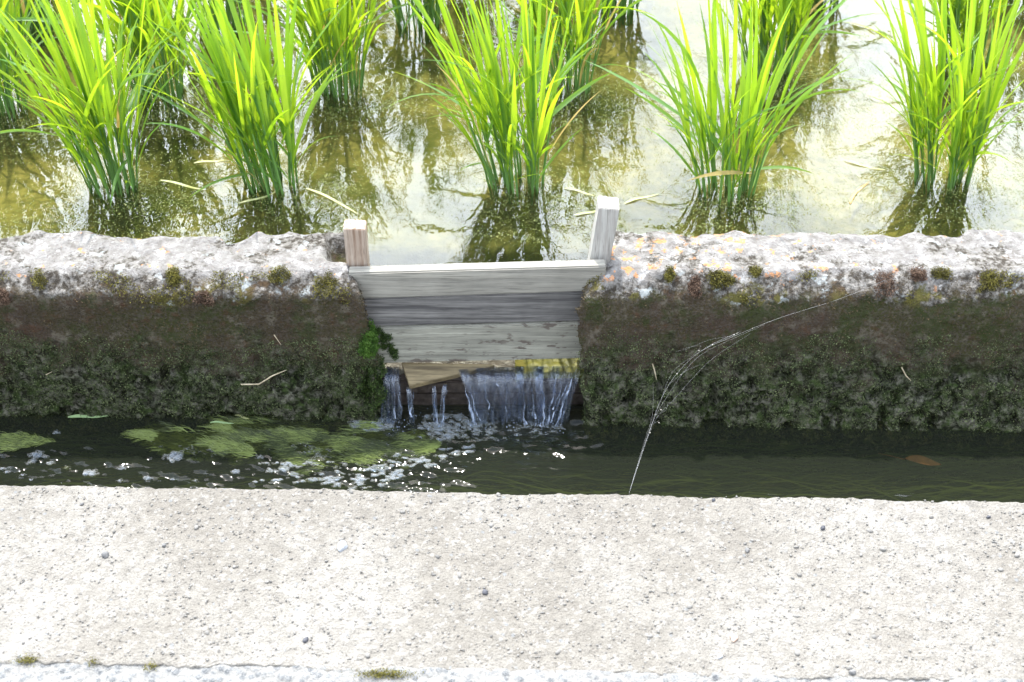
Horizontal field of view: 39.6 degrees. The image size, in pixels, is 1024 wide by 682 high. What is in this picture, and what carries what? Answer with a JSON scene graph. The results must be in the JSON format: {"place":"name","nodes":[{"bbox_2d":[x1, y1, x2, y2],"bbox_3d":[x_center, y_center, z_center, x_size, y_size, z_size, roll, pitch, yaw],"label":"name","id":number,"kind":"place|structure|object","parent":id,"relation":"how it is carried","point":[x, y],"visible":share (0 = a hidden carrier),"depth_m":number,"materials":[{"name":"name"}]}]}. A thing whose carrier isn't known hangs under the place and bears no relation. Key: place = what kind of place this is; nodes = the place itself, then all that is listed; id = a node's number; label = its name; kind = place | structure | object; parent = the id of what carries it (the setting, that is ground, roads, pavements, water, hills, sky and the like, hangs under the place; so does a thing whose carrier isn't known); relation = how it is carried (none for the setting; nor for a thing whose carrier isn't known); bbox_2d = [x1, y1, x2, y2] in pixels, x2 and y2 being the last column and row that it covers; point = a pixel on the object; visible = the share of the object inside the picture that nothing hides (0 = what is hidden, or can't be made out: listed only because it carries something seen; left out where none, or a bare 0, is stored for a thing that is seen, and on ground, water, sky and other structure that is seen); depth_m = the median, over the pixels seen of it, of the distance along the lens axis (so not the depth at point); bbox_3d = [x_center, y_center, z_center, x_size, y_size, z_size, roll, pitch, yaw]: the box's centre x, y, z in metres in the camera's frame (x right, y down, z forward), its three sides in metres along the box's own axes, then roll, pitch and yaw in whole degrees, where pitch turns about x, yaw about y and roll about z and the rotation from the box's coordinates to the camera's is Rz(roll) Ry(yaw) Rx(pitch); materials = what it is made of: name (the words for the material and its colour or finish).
{"place":"outdoors","nodes":[
{"label":"outdoors","id":0,"kind":"place"},
{"bbox_2d":[0,485,1023,681],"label":"concrete path","id":1,"kind":"structure","parent":0,"point":[551,638],"depth_m":2.37,"materials":[{"name":"grey concrete"}]},
{"bbox_2d":[9,652,40,666],"bbox_3d":[-0.769,0.502,2.244,0.064,0.007,0.028,0,40,0],"label":"moss","id":2,"kind":"object","parent":1,"relation":"on","point":[26,658],"visible":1,"depth_m":2.24,"materials":[{"name":"green plant"}]},
{"bbox_2d":[85,656,99,667],"bbox_3d":[-0.660,0.505,2.240,0.030,0.006,0.020,23,45,25],"label":"moss","id":3,"kind":"object","parent":1,"relation":"on","point":[92,662],"visible":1,"depth_m":2.24,"materials":[{"name":"plant"}]},
{"bbox_2d":[101,551,108,557],"bbox_3d":[-0.690,0.362,2.411,0.013,0.010,0.012,14,42,16],"label":"pebble","id":4,"kind":"object","parent":1,"relation":"on","point":[104,554],"visible":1,"depth_m":2.41,"materials":[{"name":"grey stone"}]},
{"bbox_2d":[337,540,347,551],"bbox_3d":[-0.289,0.349,2.424,0.018,0.012,0.021,-4,40,-4],"label":"pebble","id":5,"kind":"object","parent":1,"relation":"on","point":[342,545],"visible":1,"depth_m":2.42,"materials":[{"name":"stone"}]},
{"bbox_2d":[730,633,737,642],"bbox_3d":[0.356,0.475,2.277,0.013,0.009,0.020,-4,40,-5],"label":"pebble","id":6,"kind":"object","parent":1,"relation":"on","point":[734,637],"visible":1,"depth_m":2.27,"materials":[{"name":"white stone"}]},
{"bbox_2d":[629,283,877,491],"bbox_3d":[0.394,0.027,2.656,0.609,0.197,0.200,-25,46,-27],"label":"grass stalk","id":7,"kind":"object","parent":1,"relation":"on","point":[691,379],"visible":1,"depth_m":2.66,"materials":[{"name":"plant"}]},
{"bbox_2d":[849,669,855,674],"bbox_3d":[0.532,0.518,2.225,0.012,0.007,0.010,-8,41,-9],"label":"pebble","id":8,"kind":"object","parent":1,"relation":"on","point":[852,672],"visible":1,"depth_m":2.22,"materials":[{"name":"white stone"}]},
{"bbox_2d":[0,0,1023,377],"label":"water","id":9,"kind":"structure","parent":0,"point":[416,158],"depth_m":3.14,"materials":[{"name":"liquid"}]},
{"bbox_2d":[0,0,79,133],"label":"rice plant","id":10,"kind":"object","parent":9,"relation":"on","point":[6,6],"visible":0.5,"depth_m":3.15,"materials":[{"name":"green plant"}]},
{"bbox_2d":[9,0,98,49],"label":"rice plant","id":11,"kind":"object","parent":9,"relation":"on","point":[32,29],"visible":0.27,"depth_m":3.50,"materials":[{"name":"green plant"}]},
{"bbox_2d":[0,0,189,215],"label":"rice plant","id":12,"kind":"object","parent":9,"relation":"on","point":[103,107],"visible":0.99,"depth_m":2.85,"materials":[{"name":"green plant"}]},
{"bbox_2d":[6,0,212,121],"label":"rice plant","id":13,"kind":"object","parent":9,"relation":"on","point":[154,10],"visible":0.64,"depth_m":3.16,"materials":[{"name":"green plant"}]},
{"bbox_2d":[188,0,247,39],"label":"rice plant","id":14,"kind":"object","parent":9,"relation":"on","point":[229,15],"visible":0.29,"depth_m":3.49,"materials":[{"name":"green plant"}]},
{"bbox_2d":[130,0,363,215],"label":"rice plant","id":15,"kind":"object","parent":9,"relation":"on","point":[226,69],"visible":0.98,"depth_m":2.86,"materials":[{"name":"green plant"}]},
{"bbox_2d":[184,0,388,112],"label":"rice plant","id":16,"kind":"object","parent":9,"relation":"on","point":[336,38],"visible":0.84,"depth_m":3.20,"materials":[{"name":"green plant"}]},
{"bbox_2d":[356,0,443,44],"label":"rice plant","id":17,"kind":"object","parent":9,"relation":"on","point":[431,11],"visible":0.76,"depth_m":3.52,"materials":[{"name":"green plant"}]},
{"bbox_2d":[387,0,612,205],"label":"rice plant","id":18,"kind":"object","parent":9,"relation":"on","point":[497,103],"visible":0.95,"depth_m":2.87,"materials":[{"name":"green plant"}]},
{"bbox_2d":[0,0,1023,257],"bbox_3d":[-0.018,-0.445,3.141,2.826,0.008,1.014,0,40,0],"label":"submerged algae","id":19,"kind":"object","parent":9,"relation":"on","point":[514,208],"visible":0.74,"depth_m":2.98,"materials":[{"name":"green plant"}]},
{"bbox_2d":[454,0,655,111],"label":"rice plant","id":20,"kind":"object","parent":9,"relation":"on","point":[583,26],"visible":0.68,"depth_m":3.20,"materials":[{"name":"green plant"}]},
{"bbox_2d":[600,0,638,27],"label":"rice plant","id":21,"kind":"object","parent":9,"relation":"on","point":[622,3],"visible":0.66,"depth_m":3.60,"materials":[{"name":"green plant"}]},
{"bbox_2d":[585,0,858,214],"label":"rice plant","id":22,"kind":"object","parent":9,"relation":"on","point":[748,117],"visible":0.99,"depth_m":2.86,"materials":[{"name":"green plant"}]},
{"bbox_2d":[719,0,879,95],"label":"rice plant","id":23,"kind":"object","parent":9,"relation":"on","point":[767,10],"visible":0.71,"depth_m":3.29,"materials":[{"name":"green plant"}]},
{"bbox_2d":[809,0,838,14],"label":"rice plant","id":24,"kind":"object","parent":9,"relation":"on","point":[824,2],"visible":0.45,"depth_m":3.66,"materials":[{"name":"green plant"}]},
{"bbox_2d":[840,0,1023,203],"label":"rice plant","id":25,"kind":"object","parent":9,"relation":"on","point":[967,130],"visible":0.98,"depth_m":2.88,"materials":[{"name":"green plant"}]},
{"bbox_2d":[895,0,1023,83],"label":"rice plant","id":26,"kind":"object","parent":9,"relation":"on","point":[959,8],"visible":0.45,"depth_m":3.32,"materials":[{"name":"green plant"}]},
{"bbox_2d":[0,660,1023,681],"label":"road","id":27,"kind":"structure","parent":0,"point":[14,671],"depth_m":2.22,"materials":[{"name":"concrete"}]},
{"bbox_2d":[142,658,158,671],"bbox_3d":[-0.567,0.511,2.234,0.026,0.007,0.025,19,44,22],"label":"moss","id":28,"kind":"object","parent":27,"relation":"on","point":[151,666],"visible":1,"depth_m":2.23,"materials":[{"name":"plant"}]},
{"bbox_2d":[335,666,426,681],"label":"moss","id":29,"kind":"object","parent":27,"relation":"on","point":[379,673],"visible":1,"depth_m":2.22,"materials":[{"name":"green plant"}]},
{"bbox_2d":[0,449,1023,501],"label":"canal bed","id":30,"kind":"object","parent":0,"point":[550,472],"visible":0.04,"depth_m":2.92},
{"bbox_2d":[0,230,387,469],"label":"concrete wall","id":31,"kind":"structure","parent":30,"relation":"on","point":[66,263],"depth_m":2.76,"materials":[{"name":"grey concrete"}]},
{"bbox_2d":[0,288,10,305],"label":"moss cushion","id":32,"kind":"object","parent":31,"relation":"on","point":[4,299],"visible":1,"depth_m":2.68,"materials":[{"name":"brown plant"}]},
{"bbox_2d":[30,267,48,290],"bbox_3d":[-0.895,-0.117,2.691,0.033,0.033,0.046,-32,49,-32],"label":"moss cushion","id":33,"kind":"object","parent":31,"relation":"on","point":[38,278],"visible":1,"depth_m":2.69,"materials":[{"name":"green plant"}]},
{"bbox_2d":[165,264,181,287],"bbox_3d":[-0.642,-0.122,2.691,0.034,0.037,0.039,0,40,0],"label":"moss cushion","id":34,"kind":"object","parent":31,"relation":"on","point":[173,269],"visible":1,"depth_m":2.69,"materials":[{"name":"green plant"}]},
{"bbox_2d":[0,268,352,307],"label":"moss","id":35,"kind":"object","parent":31,"relation":"on","point":[162,299],"visible":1,"depth_m":2.69,"materials":[{"name":"green plant"}]},
{"bbox_2d":[0,277,382,369],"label":"moss","id":36,"kind":"object","parent":31,"relation":"attached to","point":[189,328],"visible":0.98,"depth_m":2.73,"materials":[{"name":"plant"}]},
{"bbox_2d":[0,325,389,429],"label":"moss","id":37,"kind":"object","parent":31,"relation":"attached to","point":[133,367],"visible":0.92,"depth_m":2.82,"materials":[{"name":"green plant"}]},
{"bbox_2d":[192,290,215,306],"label":"moss cushion","id":38,"kind":"object","parent":31,"relation":"on","point":[203,302],"visible":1,"depth_m":2.68,"materials":[{"name":"brown plant"}]},
{"bbox_2d":[241,370,285,384],"bbox_3d":[-0.485,0.072,2.772,0.093,0.040,0.009,0,40,0],"label":"straw","id":39,"kind":"object","parent":31,"relation":"attached to","point":[264,380],"visible":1,"depth_m":2.77,"materials":[{"name":"beige plant"}]},
{"bbox_2d":[265,265,291,284],"bbox_3d":[-0.440,-0.126,2.690,0.055,0.033,0.036,0,40,0],"label":"moss cushion","id":40,"kind":"object","parent":31,"relation":"on","point":[275,275],"visible":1,"depth_m":2.69,"materials":[{"name":"green plant"}]},
{"bbox_2d":[312,269,338,298],"bbox_3d":[-0.352,-0.108,2.689,0.052,0.041,0.052,0,40,0],"label":"moss cushion","id":41,"kind":"object","parent":31,"relation":"on","point":[321,281],"visible":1,"depth_m":2.69,"materials":[{"name":"green plant"}]},
{"bbox_2d":[343,219,369,266],"bbox_3d":[-0.295,-0.105,2.770,0.041,0.300,0.032,0,40,0],"label":"wooden post","id":42,"kind":"object","parent":31,"relation":"attached to","point":[356,243],"visible":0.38,"depth_m":2.69,"materials":[{"name":"brown wood"}]},
{"bbox_2d":[356,317,380,361],"bbox_3d":[-0.274,-0.001,2.759,0.038,0.071,0.061,15,42,17],"label":"moss","id":43,"kind":"object","parent":31,"relation":"attached to","point":[370,347],"visible":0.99,"depth_m":2.75,"materials":[{"name":"green plant"}]},
{"bbox_2d":[357,354,389,411],"bbox_3d":[-0.274,0.082,2.839,0.067,0.130,0.077,0,40,0],"label":"moss","id":44,"kind":"object","parent":31,"relation":"attached to","point":[369,380],"visible":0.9,"depth_m":2.82,"materials":[{"name":"green plant"}]},
{"bbox_2d":[375,320,581,362],"bbox_3d":[-0.067,-0.003,2.813,0.490,0.108,0.027,0,40,0],"label":"sluice board","id":45,"kind":"object","parent":31,"relation":"attached to","point":[491,341],"visible":0.65,"depth_m":2.80,"materials":[{"name":"grey wood"}]},
{"bbox_2d":[375,325,400,360],"bbox_3d":[-0.248,0.006,2.802,0.055,0.091,0.018,0,40,0],"label":"moss","id":46,"kind":"object","parent":45,"relation":"attached to","point":[384,338],"visible":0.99,"depth_m":2.80,"materials":[{"name":"green plant"}]},
{"bbox_2d":[363,291,583,325],"bbox_3d":[-0.067,-0.068,2.761,0.490,0.090,0.023,0,40,0],"label":"sluice board","id":47,"kind":"object","parent":45,"relation":"on","point":[488,308],"visible":0.64,"depth_m":2.75,"materials":[{"name":"grey wood"}]},
{"bbox_2d":[348,259,605,297],"bbox_3d":[-0.067,-0.118,2.718,0.490,0.080,0.025,0,40,0],"label":"sluice board","id":48,"kind":"object","parent":47,"relation":"on","point":[467,278],"visible":0.9,"depth_m":2.70,"materials":[{"name":"grey wood"}]},
{"bbox_2d":[380,360,587,453],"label":"sluice sill","id":49,"kind":"structure","parent":30,"relation":"on","point":[455,410],"depth_m":2.91,"materials":[{"name":"liquid"}]},
{"bbox_2d":[402,363,494,388],"bbox_3d":[-0.128,0.070,2.840,0.186,0.032,0.050,0,40,0],"label":"plank wedge","id":50,"kind":"object","parent":49,"relation":"on","point":[419,374],"visible":1,"depth_m":2.84,"materials":[{"name":"brown wood"}]},
{"bbox_2d":[515,358,580,381],"bbox_3d":[0.072,0.054,2.881,0.132,0.015,0.078,0,40,0],"label":"algae","id":51,"kind":"object","parent":49,"relation":"on","point":[568,367],"visible":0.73,"depth_m":2.87,"materials":[{"name":"yellow plant"}]},
{"bbox_2d":[0,425,1023,502],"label":"canal water","id":52,"kind":"structure","parent":30,"relation":"on","point":[480,470],"depth_m":2.84,"materials":[{"name":"liquid"}]},
{"bbox_2d":[575,229,1023,484],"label":"concrete wall","id":53,"kind":"structure","parent":30,"relation":"on","point":[850,264],"depth_m":2.76,"materials":[{"name":"grey concrete"}]},
{"bbox_2d":[587,196,619,263],"bbox_3d":[0.164,-0.135,2.757,0.073,0.323,0.050,0,40,0],"label":"wooden post","id":54,"kind":"object","parent":53,"relation":"on","point":[606,215],"visible":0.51,"depth_m":2.67,"materials":[{"name":"grey wood"}]},
{"bbox_2d":[663,265,676,283],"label":"moss cushion","id":55,"kind":"object","parent":53,"relation":"on","point":[668,272],"visible":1,"depth_m":2.69,"materials":[{"name":"green plant"}]},
{"bbox_2d":[687,272,702,298],"bbox_3d":[0.346,-0.102,2.687,0.035,0.038,0.044,0,40,0],"label":"moss cushion","id":56,"kind":"object","parent":53,"relation":"on","point":[693,285],"visible":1,"depth_m":2.68,"materials":[{"name":"brown plant"}]},
{"bbox_2d":[705,267,736,290],"bbox_3d":[0.396,-0.117,2.694,0.060,0.043,0.038,0,40,0],"label":"moss cushion","id":57,"kind":"object","parent":53,"relation":"on","point":[718,275],"visible":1,"depth_m":2.69,"materials":[{"name":"green plant"}]},
{"bbox_2d":[747,264,763,278],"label":"moss cushion","id":58,"kind":"object","parent":53,"relation":"on","point":[756,271],"visible":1,"depth_m":2.69,"materials":[{"name":"green plant"}]},
{"bbox_2d":[574,274,1023,372],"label":"moss","id":59,"kind":"object","parent":53,"relation":"attached to","point":[803,325],"visible":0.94,"depth_m":2.72,"materials":[{"name":"plant"}]},
{"bbox_2d":[575,325,1023,442],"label":"moss","id":60,"kind":"object","parent":53,"relation":"attached to","point":[804,390],"visible":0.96,"depth_m":2.81,"materials":[{"name":"green plant"}]},
{"bbox_2d":[587,269,1023,306],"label":"moss","id":61,"kind":"object","parent":53,"relation":"on","point":[910,301],"visible":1,"depth_m":2.69,"materials":[{"name":"green plant"}]},
{"bbox_2d":[872,269,898,297],"bbox_3d":[0.705,-0.110,2.688,0.051,0.047,0.054,0,40,0],"label":"moss cushion","id":62,"kind":"object","parent":53,"relation":"on","point":[888,276],"visible":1,"depth_m":2.69,"materials":[{"name":"brown plant"}]},
{"bbox_2d":[908,265,927,282],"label":"moss cushion","id":63,"kind":"object","parent":53,"relation":"on","point":[919,274],"visible":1,"depth_m":2.69,"materials":[{"name":"brown plant"}]},
{"bbox_2d":[930,265,952,280],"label":"moss cushion","id":64,"kind":"object","parent":53,"relation":"on","point":[942,274],"visible":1,"depth_m":2.69,"materials":[{"name":"green plant"}]},
{"bbox_2d":[978,268,998,292],"bbox_3d":[0.901,-0.113,2.691,0.043,0.036,0.045,0,40,0],"label":"moss cushion","id":65,"kind":"object","parent":53,"relation":"on","point":[988,280],"visible":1,"depth_m":2.69,"materials":[{"name":"green plant"}]},
{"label":"canal water","id":66,"kind":"structure","parent":0,"visible":0},
{"bbox_2d":[0,431,55,452],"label":"algae","id":67,"kind":"object","parent":66,"relation":"on","point":[13,441],"visible":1,"depth_m":2.82,"materials":[{"name":"green plant"}]},
{"bbox_2d":[68,414,106,417],"bbox_3d":[-0.857,0.152,2.877,0.081,0.004,0.010,-2,40,-3],"label":"floating blade","id":68,"kind":"object","parent":66,"relation":"on","point":[79,416],"visible":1,"depth_m":2.88,"materials":[{"name":"green plant"}]},
{"bbox_2d":[210,421,233,423],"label":"floating blade","id":69,"kind":"object","parent":66,"relation":"on","point":[221,422],"visible":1,"depth_m":2.86,"materials":[{"name":"green plant"}]},
{"bbox_2d":[119,411,441,477],"bbox_3d":[-0.461,0.204,2.822,0.646,0.017,0.204,0,40,0],"label":"algae","id":70,"kind":"object","parent":66,"relation":"on","point":[240,433],"visible":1,"depth_m":2.83,"materials":[{"name":"green plant"}]},
{"bbox_2d":[130,420,447,483],"bbox_3d":[-0.447,0.220,2.828,0.639,0.014,0.177,0,40,0],"label":"foam","id":71,"kind":"object","parent":66,"relation":"on","point":[382,465],"visible":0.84,"depth_m":2.81,"materials":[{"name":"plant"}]},
{"bbox_2d":[381,366,401,424],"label":"waterfall","id":72,"kind":"structure","parent":66,"relation":"on","point":[390,369],"depth_m":2.84,"materials":[{"name":"liquid"}]},
{"bbox_2d":[408,387,414,422],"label":"waterfall","id":73,"kind":"structure","parent":66,"relation":"on","point":[411,401],"depth_m":2.84,"materials":[{"name":"liquid"}]},
{"bbox_2d":[432,384,436,418],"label":"waterfall","id":74,"kind":"structure","parent":66,"relation":"on","point":[436,400],"depth_m":2.84,"materials":[{"name":"liquid"}]},
{"bbox_2d":[440,383,446,422],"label":"waterfall","id":75,"kind":"structure","parent":66,"relation":"on","point":[444,384],"depth_m":2.84,"materials":[{"name":"liquid"}]},
{"bbox_2d":[460,366,524,425],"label":"waterfall","id":76,"kind":"structure","parent":66,"relation":"on","point":[500,369],"depth_m":2.84,"materials":[{"name":"liquid"}]},
{"bbox_2d":[517,366,543,424],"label":"waterfall","id":77,"kind":"structure","parent":66,"relation":"on","point":[540,371],"depth_m":2.84,"materials":[{"name":"liquid"}]},
{"bbox_2d":[535,366,576,425],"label":"waterfall","id":78,"kind":"structure","parent":66,"relation":"on","point":[563,397],"depth_m":2.85,"materials":[{"name":"liquid"}]},
{"bbox_2d":[879,453,941,465],"bbox_3d":[0.787,0.235,2.813,0.122,0.010,0.023,7,41,9],"label":"dead leaf","id":79,"kind":"object","parent":66,"relation":"in","point":[921,459],"visible":1,"depth_m":2.81,"materials":[{"name":"brown plant"}]},
{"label":"paddy water","id":80,"kind":"structure","parent":0,"visible":0},
{"bbox_2d":[160,180,203,189],"bbox_3d":[-0.690,-0.328,2.986,0.111,0.004,0.007,13,42,15],"label":"floating blade","id":81,"kind":"object","parent":80,"relation":"on","point":[180,184],"visible":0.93,"depth_m":2.99,"materials":[{"name":"beige plant"}]},
{"bbox_2d":[194,160,222,162],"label":"floating blade","id":82,"kind":"object","parent":80,"relation":"on","point":[208,161],"visible":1,"depth_m":3.06,"materials":[{"name":"beige plant"}]},
{"bbox_2d":[239,191,274,202],"bbox_3d":[-0.522,-0.298,2.951,0.094,0.004,0.012,-22,45,-24],"label":"floating blade","id":83,"kind":"object","parent":80,"relation":"on","point":[255,198],"visible":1,"depth_m":2.94,"materials":[{"name":"plant"}]},
{"bbox_2d":[306,188,357,213],"bbox_3d":[-0.370,-0.291,2.943,0.150,0.004,0.010,27,47,29],"label":"floating blade","id":84,"kind":"object","parent":80,"relation":"on","point":[329,197],"visible":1,"depth_m":2.95,"materials":[{"name":"beige plant"}]},
{"bbox_2d":[565,188,594,195],"bbox_3d":[0.143,-0.312,2.968,0.068,0.004,0.008,16,43,19],"label":"floating blade","id":85,"kind":"object","parent":80,"relation":"on","point":[579,191],"visible":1,"depth_m":2.97,"materials":[{"name":"beige plant"}]},
{"bbox_2d":[575,210,594,214],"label":"floating blade","id":86,"kind":"object","parent":80,"relation":"on","point":[585,212],"visible":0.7,"depth_m":2.91,"materials":[{"name":"beige plant"}]},
{"bbox_2d":[625,194,656,202],"bbox_3d":[0.268,-0.297,2.950,0.080,0.004,0.008,-17,43,-19],"label":"floating blade","id":87,"kind":"object","parent":80,"relation":"on","point":[639,198],"visible":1,"depth_m":2.95,"materials":[{"name":"beige plant"}]},
{"bbox_2d":[849,182,868,202],"bbox_3d":[0.721,-0.311,2.967,0.012,0.004,0.095,24,45,25],"label":"floating blade","id":88,"kind":"object","parent":80,"relation":"on","point":[854,192],"visible":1,"depth_m":2.97,"materials":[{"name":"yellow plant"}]},
{"bbox_2d":[845,160,884,169],"bbox_3d":[0.755,-0.375,3.043,0.088,0.004,0.007,19,43,21],"label":"floating blade","id":89,"kind":"object","parent":80,"relation":"on","point":[863,165],"visible":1,"depth_m":3.04,"materials":[{"name":"beige plant"}]}
]}

